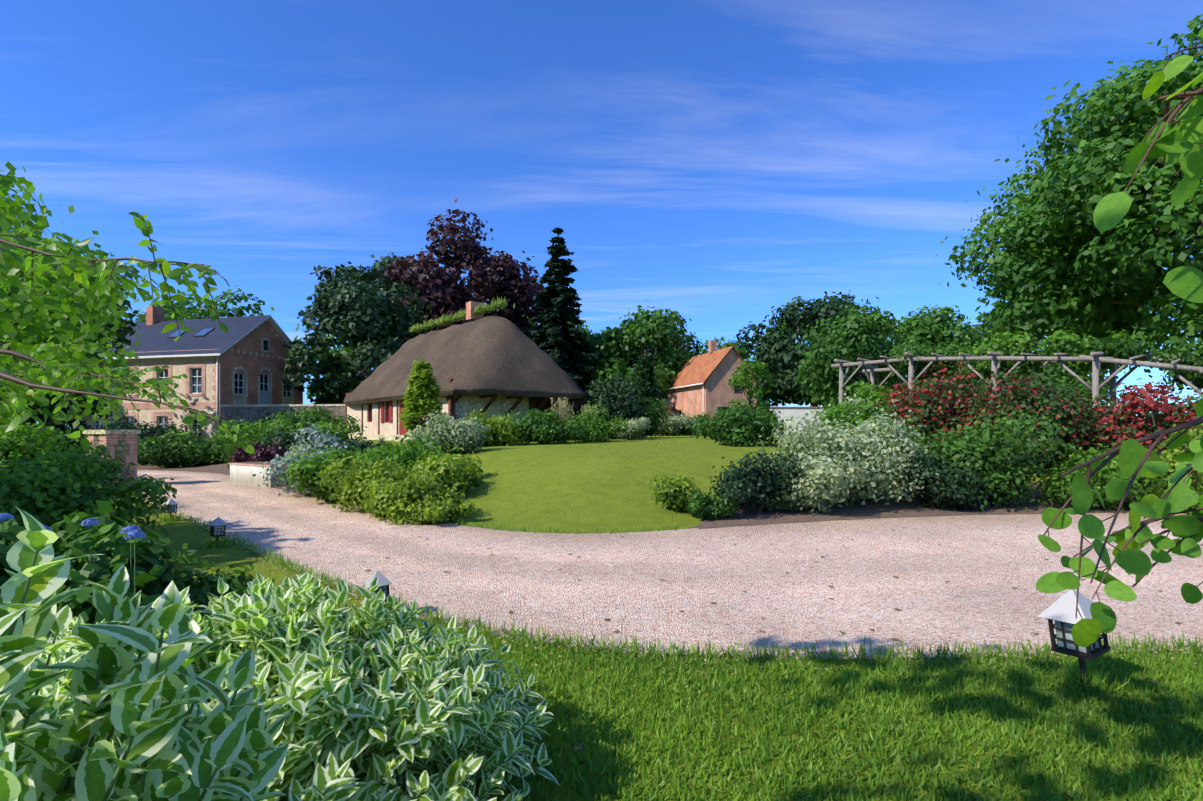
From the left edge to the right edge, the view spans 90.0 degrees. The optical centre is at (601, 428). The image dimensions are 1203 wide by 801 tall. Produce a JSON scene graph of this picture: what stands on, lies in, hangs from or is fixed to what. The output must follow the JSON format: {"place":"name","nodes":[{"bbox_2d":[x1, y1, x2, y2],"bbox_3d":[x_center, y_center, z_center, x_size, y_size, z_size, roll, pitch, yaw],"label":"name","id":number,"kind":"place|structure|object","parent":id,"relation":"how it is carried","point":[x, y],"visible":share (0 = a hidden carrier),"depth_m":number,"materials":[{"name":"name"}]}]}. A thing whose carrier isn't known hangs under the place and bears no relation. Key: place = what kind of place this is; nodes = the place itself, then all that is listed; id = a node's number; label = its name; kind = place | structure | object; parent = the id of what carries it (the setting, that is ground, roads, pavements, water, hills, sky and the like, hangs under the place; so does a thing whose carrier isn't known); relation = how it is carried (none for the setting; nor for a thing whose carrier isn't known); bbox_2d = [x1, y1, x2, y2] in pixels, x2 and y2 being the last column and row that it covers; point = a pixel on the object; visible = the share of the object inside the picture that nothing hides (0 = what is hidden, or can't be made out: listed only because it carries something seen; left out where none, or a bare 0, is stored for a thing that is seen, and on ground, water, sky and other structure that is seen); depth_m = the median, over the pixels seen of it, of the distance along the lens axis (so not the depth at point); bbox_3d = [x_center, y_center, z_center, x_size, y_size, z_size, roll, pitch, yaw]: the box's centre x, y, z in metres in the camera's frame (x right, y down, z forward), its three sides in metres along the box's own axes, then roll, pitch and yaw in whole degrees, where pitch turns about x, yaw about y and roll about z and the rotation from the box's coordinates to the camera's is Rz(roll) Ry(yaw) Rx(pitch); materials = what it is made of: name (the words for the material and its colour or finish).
{"place":"outdoors","nodes":[
{"label":"outdoors","id":0,"kind":"place"},
{"bbox_2d":[81,291,302,445],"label":"house","id":1,"kind":"structure","parent":0,"point":[241,362],"depth_m":41.33,"materials":[{"name":"beige brick"}]},
{"bbox_2d":[0,0,1202,428],"label":"sky","id":2,"kind":"structure","parent":0,"point":[718,164],"materials":[{"name":"blue"}]},
{"bbox_2d":[114,433,1202,800],"bbox_3d":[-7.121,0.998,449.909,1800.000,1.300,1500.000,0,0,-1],"label":"terrain","id":3,"kind":"structure","parent":0,"point":[580,487],"depth_m":8.28,"materials":[{"name":"green plant"}]},
{"bbox_2d":[0,423,96,467],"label":"lawn shrub","id":4,"kind":"object","parent":3,"relation":"on","point":[21,446],"visible":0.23,"depth_m":10.94,"materials":[{"name":"green plant"}]},
{"bbox_2d":[0,389,111,439],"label":"hedge","id":5,"kind":"object","parent":3,"relation":"on","point":[62,427],"visible":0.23,"depth_m":29.47,"materials":[{"name":"green plant"}]},
{"bbox_2d":[0,440,135,511],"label":"lawn shrub","id":6,"kind":"object","parent":3,"relation":"on","point":[103,449],"visible":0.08,"depth_m":9.03,"materials":[{"name":"green plant"}]},
{"bbox_2d":[0,214,139,393],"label":"tree","id":7,"kind":"object","parent":3,"relation":"on","point":[122,334],"visible":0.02,"depth_m":32.73,"materials":[{"name":"green plant"}]},
{"bbox_2d":[0,513,145,594],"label":"hydrangea flowers","id":8,"kind":"object","parent":3,"relation":"on","point":[133,530],"visible":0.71,"depth_m":3.78,"materials":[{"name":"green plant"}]},
{"bbox_2d":[0,161,153,436],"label":"tree","id":9,"kind":"object","parent":3,"relation":"on","point":[18,324],"visible":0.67,"depth_m":13.45,"materials":[{"name":"green plant"}]},
{"bbox_2d":[0,443,176,538],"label":"lawn shrub","id":10,"kind":"object","parent":3,"relation":"on","point":[47,497],"visible":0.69,"depth_m":7.22,"materials":[{"name":"green plant"}]},
{"bbox_2d":[0,500,188,669],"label":"hydrangea bush","id":11,"kind":"object","parent":3,"relation":"on","point":[155,576],"visible":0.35,"depth_m":3.85,"materials":[{"name":"green plant"}]},
{"bbox_2d":[83,430,140,485],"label":"gate pillar","id":12,"kind":"structure","parent":3,"relation":"on","point":[112,440],"depth_m":17.18,"materials":[{"name":"brick"}]},
{"bbox_2d":[0,212,254,453],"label":"tree branches","id":13,"kind":"object","parent":3,"relation":"on","point":[55,370],"visible":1,"depth_m":4.26,"materials":[{"name":"green plant"}]},
{"bbox_2d":[98,417,188,463],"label":"shrub","id":14,"kind":"object","parent":3,"relation":"on","point":[122,426],"depth_m":29.77,"materials":[{"name":"green plant"}]},
{"bbox_2d":[0,506,300,800],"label":"variegated plant","id":15,"kind":"object","parent":3,"relation":"on","point":[122,684],"visible":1,"depth_m":1.25,"materials":[{"name":"green plant"}]},
{"bbox_2d":[137,421,187,464],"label":"shrub","id":16,"kind":"object","parent":3,"relation":"on","point":[151,431],"depth_m":26.60,"materials":[{"name":"green plant"}]},
{"bbox_2d":[137,424,234,467],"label":"shrub","id":17,"kind":"object","parent":3,"relation":"on","point":[185,451],"depth_m":24.80,"materials":[{"name":"green plant"}]},
{"bbox_2d":[123,285,273,321],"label":"tree","id":18,"kind":"object","parent":3,"relation":"on","point":[187,312],"visible":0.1,"depth_m":60.00,"materials":[{"name":"green plant"}]},
{"bbox_2d":[158,541,274,623],"bbox_3d":[-3.402,1.347,4.631,1.777,0.869,1.396,0,0,12],"label":"shrub","id":19,"kind":"object","parent":3,"relation":"on","point":[200,588],"visible":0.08,"depth_m":4.71,"materials":[{"name":"green plant"}]},
{"bbox_2d":[208,517,227,546],"bbox_3d":[-5.353,1.461,8.388,0.196,0.475,0.196,0,-3,41],"label":"path lantern","id":20,"kind":"object","parent":3,"relation":"on","point":[218,525],"visible":0.96,"depth_m":8.36,"materials":[{"name":"grey metal"}]},
{"bbox_2d":[208,415,292,455],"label":"shrub","id":21,"kind":"object","parent":3,"relation":"on","point":[252,431],"depth_m":25.55,"materials":[{"name":"green plant"}]},
{"bbox_2d":[228,461,287,487],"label":"wall","id":22,"kind":"structure","parent":3,"relation":"on","point":[241,473],"depth_m":17.30,"materials":[{"name":"stone"}]},
{"bbox_2d":[226,441,288,468],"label":"potted plant","id":23,"kind":"object","parent":22,"relation":"in","point":[262,453],"visible":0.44,"depth_m":18.78,"materials":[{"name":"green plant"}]},
{"bbox_2d":[27,572,559,800],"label":"dogwood bush","id":24,"kind":"object","parent":3,"relation":"on","point":[419,719],"visible":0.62,"depth_m":2.45,"materials":[{"name":"green plant"}]},
{"bbox_2d":[252,443,360,495],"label":"bush","id":25,"kind":"object","parent":3,"relation":"on","point":[280,474],"visible":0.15,"depth_m":14.31,"materials":[{"name":"green plant"}]},
{"bbox_2d":[266,401,363,433],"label":"shrub","id":26,"kind":"object","parent":3,"relation":"on","point":[304,415],"depth_m":28.46,"materials":[{"name":"green plant"}]},
{"bbox_2d":[277,418,366,444],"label":"shrub","id":27,"kind":"object","parent":3,"relation":"on","point":[332,428],"depth_m":23.73,"materials":[{"name":"green plant"}]},
{"bbox_2d":[280,423,370,459],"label":"bank shrub","id":28,"kind":"object","parent":3,"relation":"on","point":[317,440],"visible":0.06,"depth_m":18.57,"materials":[{"name":"green plant"}]},
{"bbox_2d":[279,445,392,502],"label":"bush","id":29,"kind":"object","parent":3,"relation":"on","point":[306,473],"visible":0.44,"depth_m":13.02,"materials":[{"name":"green plant"}]},
{"bbox_2d":[305,436,391,453],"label":"bank shrub","id":30,"kind":"object","parent":3,"relation":"on","point":[363,445],"visible":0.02,"depth_m":16.27,"materials":[{"name":"green plant"}]},
{"bbox_2d":[305,335,398,400],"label":"tree","id":31,"kind":"object","parent":3,"relation":"on","point":[335,352],"depth_m":54.57,"materials":[{"name":"green plant"}]},
{"bbox_2d":[281,272,437,403],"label":"yew tree","id":32,"kind":"object","parent":3,"relation":"on","point":[353,321],"visible":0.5,"depth_m":41.94,"materials":[{"name":"green plant"}]},
{"bbox_2d":[318,453,422,512],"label":"bush","id":33,"kind":"object","parent":3,"relation":"on","point":[356,486],"visible":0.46,"depth_m":11.67,"materials":[{"name":"green plant"}]},
{"bbox_2d":[364,570,391,601],"bbox_3d":[-1.933,1.461,5.224,0.196,0.475,0.196,-4,4,-34],"label":"path lantern","id":34,"kind":"object","parent":3,"relation":"on","point":[384,581],"visible":0.52,"depth_m":5.18,"materials":[{"name":"grey metal"}]},
{"bbox_2d":[361,475,400,517],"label":"yellow shrub","id":35,"kind":"object","parent":3,"relation":"on","point":[365,494],"visible":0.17,"depth_m":11.05,"materials":[{"name":"green plant"}]},
{"bbox_2d":[307,254,472,319],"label":"cedar tree","id":36,"kind":"object","parent":3,"relation":"on","point":[351,271],"visible":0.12,"depth_m":56.24,"materials":[{"name":"green plant"}]},
{"bbox_2d":[357,469,470,525],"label":"yellow shrub","id":37,"kind":"object","parent":3,"relation":"on","point":[409,493],"visible":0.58,"depth_m":10.57,"materials":[{"name":"green plant"}]},
{"bbox_2d":[391,360,446,432],"bbox_3d":[-6.936,-0.898,23.120,2.054,3.493,1.748,0,0,-1],"label":"columnar conifer","id":38,"kind":"object","parent":3,"relation":"on","point":[421,394],"visible":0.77,"depth_m":22.75,"materials":[{"name":"green plant"}]},
{"bbox_2d":[408,447,483,496],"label":"bank shrub","id":39,"kind":"object","parent":3,"relation":"on","point":[462,476],"visible":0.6,"depth_m":13.10,"materials":[{"name":"green plant"}]},
{"bbox_2d":[402,411,491,456],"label":"shrub","id":40,"kind":"object","parent":3,"relation":"on","point":[447,435],"visible":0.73,"depth_m":18.27,"materials":[{"name":"green plant"}]},
{"bbox_2d":[377,198,544,338],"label":"copper beech tree","id":41,"kind":"object","parent":3,"relation":"on","point":[490,277],"visible":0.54,"depth_m":51.35,"materials":[{"name":"purple leaf"},{"name":"bark"}]},
{"bbox_2d":[346,301,586,441],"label":"thatched cottage","id":42,"kind":"structure","parent":3,"relation":"on","point":[377,420],"depth_m":28.89,"materials":[{"name":"beige paint"}]},
{"bbox_2d":[409,296,514,331],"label":"roof ridge plants","id":43,"kind":"object","parent":42,"relation":"attached to","point":[461,314],"visible":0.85,"depth_m":30.60,"materials":[{"name":"green plant"}]},
{"bbox_2d":[343,316,585,405],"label":"thatch roof","id":44,"kind":"structure","parent":42,"relation":"on","point":[493,355],"depth_m":26.62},
{"bbox_2d":[462,409,529,446],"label":"shrub","id":45,"kind":"object","parent":3,"relation":"on","point":[505,433],"visible":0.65,"depth_m":21.52,"materials":[{"name":"green plant"}]},
{"bbox_2d":[502,408,588,443],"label":"shrub","id":46,"kind":"object","parent":3,"relation":"on","point":[547,427],"visible":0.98,"depth_m":22.44,"materials":[{"name":"green plant"}]},
{"bbox_2d":[527,227,597,414],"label":"tall conifer","id":47,"kind":"object","parent":3,"relation":"on","point":[555,337],"visible":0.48,"depth_m":48.09,"materials":[{"name":"green plant"}]},
{"bbox_2d":[568,401,631,442],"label":"shrub","id":48,"kind":"object","parent":3,"relation":"on","point":[597,429],"visible":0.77,"depth_m":23.94,"materials":[{"name":"green plant"}]},
{"bbox_2d":[223,404,980,453],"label":"garden walls","id":49,"kind":"structure","parent":3,"relation":"on","point":[238,413],"depth_m":36.44,"materials":[{"name":"stone"}]},
{"bbox_2d":[570,373,651,438],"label":"shrub","id":50,"kind":"object","parent":3,"relation":"on","point":[615,403],"visible":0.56,"depth_m":28.42,"materials":[{"name":"green plant"}]},
{"bbox_2d":[613,416,651,439],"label":"white flower shrub","id":51,"kind":"object","parent":3,"relation":"on","point":[637,427],"visible":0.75,"depth_m":26.59,"materials":[{"name":"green plant"}]},
{"bbox_2d":[579,300,692,399],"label":"tree","id":52,"kind":"object","parent":3,"relation":"on","point":[644,331],"visible":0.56,"depth_m":48.99,"materials":[{"name":"green plant"}]},
{"bbox_2d":[628,355,661,412],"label":"columnar conifer","id":53,"kind":"structure","parent":3,"relation":"on","point":[644,367],"depth_m":37.61,"materials":[{"name":"green plant"}]},
{"bbox_2d":[634,397,670,437],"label":"shrub","id":54,"kind":"object","parent":3,"relation":"on","point":[654,420],"visible":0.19,"depth_m":29.88,"materials":[{"name":"green plant"}]},
{"bbox_2d":[137,461,1190,528],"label":"border soil","id":55,"kind":"structure","parent":3,"relation":"on","point":[871,508],"depth_m":11.80,"materials":[{"name":"brown soil"}]},
{"bbox_2d":[252,418,325,448],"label":"shrub","id":56,"kind":"object","parent":55,"relation":"on","point":[269,431],"depth_m":24.38,"materials":[{"name":"green plant"}]},
{"bbox_2d":[258,421,340,451],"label":"bank shrub","id":57,"kind":"object","parent":55,"relation":"on","point":[286,439],"visible":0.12,"depth_m":20.44,"materials":[{"name":"green plant"}]},
{"bbox_2d":[340,431,454,472],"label":"bank shrub","id":58,"kind":"object","parent":55,"relation":"on","point":[408,457],"visible":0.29,"depth_m":14.81,"materials":[{"name":"green plant"}]},
{"bbox_2d":[397,494,477,524],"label":"bed groundcover","id":59,"kind":"object","parent":55,"relation":"on","point":[427,512],"visible":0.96,"depth_m":10.33,"materials":[{"name":"green plant"}]},
{"bbox_2d":[686,489,740,519],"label":"bed groundcover","id":60,"kind":"object","parent":55,"relation":"on","point":[704,506],"visible":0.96,"depth_m":10.65,"materials":[{"name":"green plant"}]},
{"bbox_2d":[709,445,813,513],"bbox_3d":[2.976,0.987,11.239,1.963,1.360,1.790,0,0,-1],"label":"shrub","id":61,"kind":"object","parent":55,"relation":"on","point":[749,483],"visible":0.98,"depth_m":11.07,"materials":[{"name":"green plant"}]},
{"bbox_2d":[751,408,944,505],"bbox_3d":[4.917,0.585,12.480,4.094,2.124,3.316,0,0,-1],"label":"shrub","id":62,"kind":"object","parent":55,"relation":"on","point":[874,453],"visible":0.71,"depth_m":11.96,"materials":[{"name":"green plant"}]},
{"bbox_2d":[897,450,994,511],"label":"dark green shrub","id":63,"kind":"object","parent":55,"relation":"on","point":[952,490],"visible":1,"depth_m":11.74,"materials":[{"name":"green plant"}]},
{"bbox_2d":[889,400,1077,511],"bbox_3d":[8.056,0.537,12.732,3.669,2.260,3.439,0,0,-1],"label":"dark green shrub","id":64,"kind":"object","parent":55,"relation":"on","point":[986,451],"visible":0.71,"depth_m":12.02,"materials":[{"name":"green plant"}]},
{"bbox_2d":[831,351,1202,416],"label":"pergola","id":65,"kind":"object","parent":55,"relation":"on","point":[995,357],"visible":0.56,"depth_m":17.47,"materials":[{"name":"grey wood"}]},
{"bbox_2d":[884,335,966,380],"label":"climbing plant","id":66,"kind":"object","parent":65,"relation":"on","point":[901,367],"visible":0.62,"depth_m":19.82,"materials":[{"name":"green plant"}]},
{"bbox_2d":[948,328,1047,388],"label":"climbing plant","id":67,"kind":"object","parent":65,"relation":"on","point":[1013,344],"visible":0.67,"depth_m":18.14,"materials":[{"name":"green plant"}]},
{"bbox_2d":[1034,325,1161,375],"bbox_3d":[13.871,-2.281,17.203,2.979,1.528,2.398,0,0,-1],"label":"climber pergola","id":68,"kind":"object","parent":65,"relation":"on","point":[1125,346],"visible":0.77,"depth_m":16.66,"materials":[{"name":"green plant"}]},
{"bbox_2d":[1148,337,1202,391],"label":"climbing plant","id":69,"kind":"object","parent":65,"relation":"on","point":[1188,358],"visible":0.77,"depth_m":15.29,"materials":[{"name":"green plant"}]},
{"bbox_2d":[1073,375,1202,463],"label":"photinia shrub","id":70,"kind":"object","parent":55,"relation":"on","point":[1146,422],"visible":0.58,"depth_m":13.84,"materials":[{"name":"red plant"}]},
{"bbox_2d":[623,332,707,398],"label":"tree","id":71,"kind":"object","parent":3,"relation":"on","point":[694,351],"visible":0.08,"depth_m":73.43,"materials":[{"name":"green plant"}]},
{"bbox_2d":[137,470,1202,658],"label":"driveway gravel","id":72,"kind":"structure","parent":3,"relation":"on","point":[983,564],"depth_m":6.75,"materials":[{"name":"beige gravel"}]},
{"bbox_2d":[132,492,1202,694],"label":"lawn edge tufts","id":73,"kind":"object","parent":72,"relation":"on","point":[1091,681],"visible":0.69,"depth_m":4.43,"materials":[{"name":"green plant"}]},
{"bbox_2d":[146,500,1200,686],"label":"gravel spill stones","id":74,"kind":"object","parent":72,"relation":"on","point":[684,653],"visible":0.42,"depth_m":4.35,"materials":[{"name":"beige gravel"}]},
{"bbox_2d":[200,511,1200,782],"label":"fallen leaves","id":75,"kind":"object","parent":72,"relation":"on","point":[576,747],"visible":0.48,"depth_m":5.35,"materials":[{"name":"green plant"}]},
{"bbox_2d":[643,409,700,435],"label":"shrub","id":76,"kind":"object","parent":3,"relation":"on","point":[672,426],"visible":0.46,"depth_m":35.49,"materials":[{"name":"green plant"}]},
{"bbox_2d":[650,473,700,513],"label":"shrub","id":77,"kind":"object","parent":3,"relation":"on","point":[676,493],"visible":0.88,"depth_m":11.11,"materials":[{"name":"green plant"}]},
{"bbox_2d":[677,412,710,435],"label":"shrub","id":78,"kind":"object","parent":3,"relation":"on","point":[683,431],"visible":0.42,"depth_m":36.50,"materials":[{"name":"green plant"}]},
{"bbox_2d":[666,340,762,433],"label":"brick outbuilding","id":79,"kind":"structure","parent":3,"relation":"on","point":[700,383],"depth_m":43.02,"materials":[{"name":"ceramic"}]},
{"bbox_2d":[686,402,780,439],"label":"shrub","id":80,"kind":"object","parent":3,"relation":"on","point":[697,429],"visible":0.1,"depth_m":27.23,"materials":[{"name":"green plant"}]},
{"bbox_2d":[696,337,779,406],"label":"tree","id":81,"kind":"object","parent":3,"relation":"on","point":[742,352],"visible":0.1,"depth_m":57.99,"materials":[{"name":"green plant"}]},
{"bbox_2d":[702,401,787,446],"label":"green shrub","id":82,"kind":"object","parent":3,"relation":"on","point":[741,427],"visible":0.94,"depth_m":19.80,"materials":[{"name":"green plant"}]},
{"bbox_2d":[725,357,773,412],"bbox_3d":[6.943,-1.313,27.975,1.782,3.980,3.015,0,0,39],"label":"tree","id":83,"kind":"object","parent":3,"relation":"on","point":[740,381],"visible":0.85,"depth_m":27.71,"materials":[{"name":"green plant"}]},
{"bbox_2d":[734,290,903,406],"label":"tree","id":84,"kind":"object","parent":3,"relation":"on","point":[780,353],"visible":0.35,"depth_m":57.28,"materials":[{"name":"green plant"}]},
{"bbox_2d":[772,445,869,515],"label":"shrub","id":85,"kind":"object","parent":3,"relation":"on","point":[824,485],"visible":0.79,"depth_m":11.07,"materials":[{"name":"green plant"}]},
{"bbox_2d":[795,297,939,413],"bbox_3d":[14.496,-3.253,33.373,8.067,7.808,7.723,0,0,-1],"label":"tree","id":86,"kind":"object","parent":3,"relation":"on","point":[824,382],"visible":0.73,"depth_m":31.95,"materials":[{"name":"green plant"}]},
{"bbox_2d":[813,393,922,452],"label":"green shrub","id":87,"kind":"object","parent":3,"relation":"on","point":[843,412],"visible":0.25,"depth_m":15.78,"materials":[{"name":"green plant"}]},
{"bbox_2d":[848,372,981,412],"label":"shrub","id":88,"kind":"object","parent":3,"relation":"on","point":[865,392],"depth_m":21.90,"materials":[{"name":"green plant"}]},
{"bbox_2d":[876,356,996,451],"bbox_3d":[9.446,-0.562,16.619,3.671,2.706,3.341,0,0,29],"label":"photinia shrub","id":89,"kind":"object","parent":3,"relation":"on","point":[921,414],"visible":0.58,"depth_m":16.12,"materials":[{"name":"red plant"}]},
{"bbox_2d":[877,304,1000,402],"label":"bright tree","id":90,"kind":"object","parent":3,"relation":"on","point":[940,324],"visible":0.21,"depth_m":62.04,"materials":[{"name":"green plant"}]},
{"bbox_2d":[932,360,1133,472],"bbox_3d":[10.829,-0.215,15.274,4.348,2.891,4.101,0,0,-1],"label":"photinia shrub","id":91,"kind":"object","parent":3,"relation":"on","point":[1074,416],"visible":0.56,"depth_m":14.27,"materials":[{"name":"green plant"}]},
{"bbox_2d":[963,304,1134,398],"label":"tree","id":92,"kind":"object","parent":3,"relation":"on","point":[1037,350],"visible":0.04,"depth_m":68.90,"materials":[{"name":"green plant"}]},
{"bbox_2d":[969,352,1130,437],"bbox_3d":[17.412,-1.291,23.959,5.622,4.085,5.637,0,0,-1],"label":"shrub","id":93,"kind":"object","parent":3,"relation":"on","point":[1056,375],"visible":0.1,"depth_m":22.66,"materials":[{"name":"green plant"}]},
{"bbox_2d":[936,14,1202,378],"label":"lime tree","id":94,"kind":"object","parent":3,"relation":"on","point":[1072,262],"visible":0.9,"depth_m":26.21,"materials":[{"name":"green plant"}]},
{"bbox_2d":[1038,590,1110,683],"bbox_3d":[3.052,1.370,3.841,0.294,0.712,0.294,-9,1,-26],"label":"path lantern","id":95,"kind":"object","parent":3,"relation":"on","point":[1061,611],"visible":0.54,"depth_m":3.80,"materials":[{"name":"dark metal"},{"name":"glass"},{"name":"white painted metal"}]},
{"bbox_2d":[1031,435,1174,511],"bbox_3d":[10.068,0.944,12.198,2.599,1.619,2.185,0,0,18],"label":"green shrub","id":96,"kind":"object","parent":3,"relation":"on","point":[1058,487],"visible":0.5,"depth_m":11.91,"materials":[{"name":"green plant"}]},
{"bbox_2d":[1102,416,1202,514],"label":"light green shrub","id":97,"kind":"object","parent":3,"relation":"on","point":[1168,455],"visible":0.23,"depth_m":11.62,"materials":[{"name":"green plant"}]},
{"bbox_2d":[308,618,1202,800],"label":"lawn grass","id":98,"kind":"structure","parent":0,"point":[1152,724],"depth_m":3.31,"materials":[{"name":"green plant"}]},
{"bbox_2d":[1036,30,1202,646],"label":"overhang branches","id":99,"kind":"object","parent":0,"point":[1175,135],"visible":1,"depth_m":1.68,"materials":[{"name":"green plant"}]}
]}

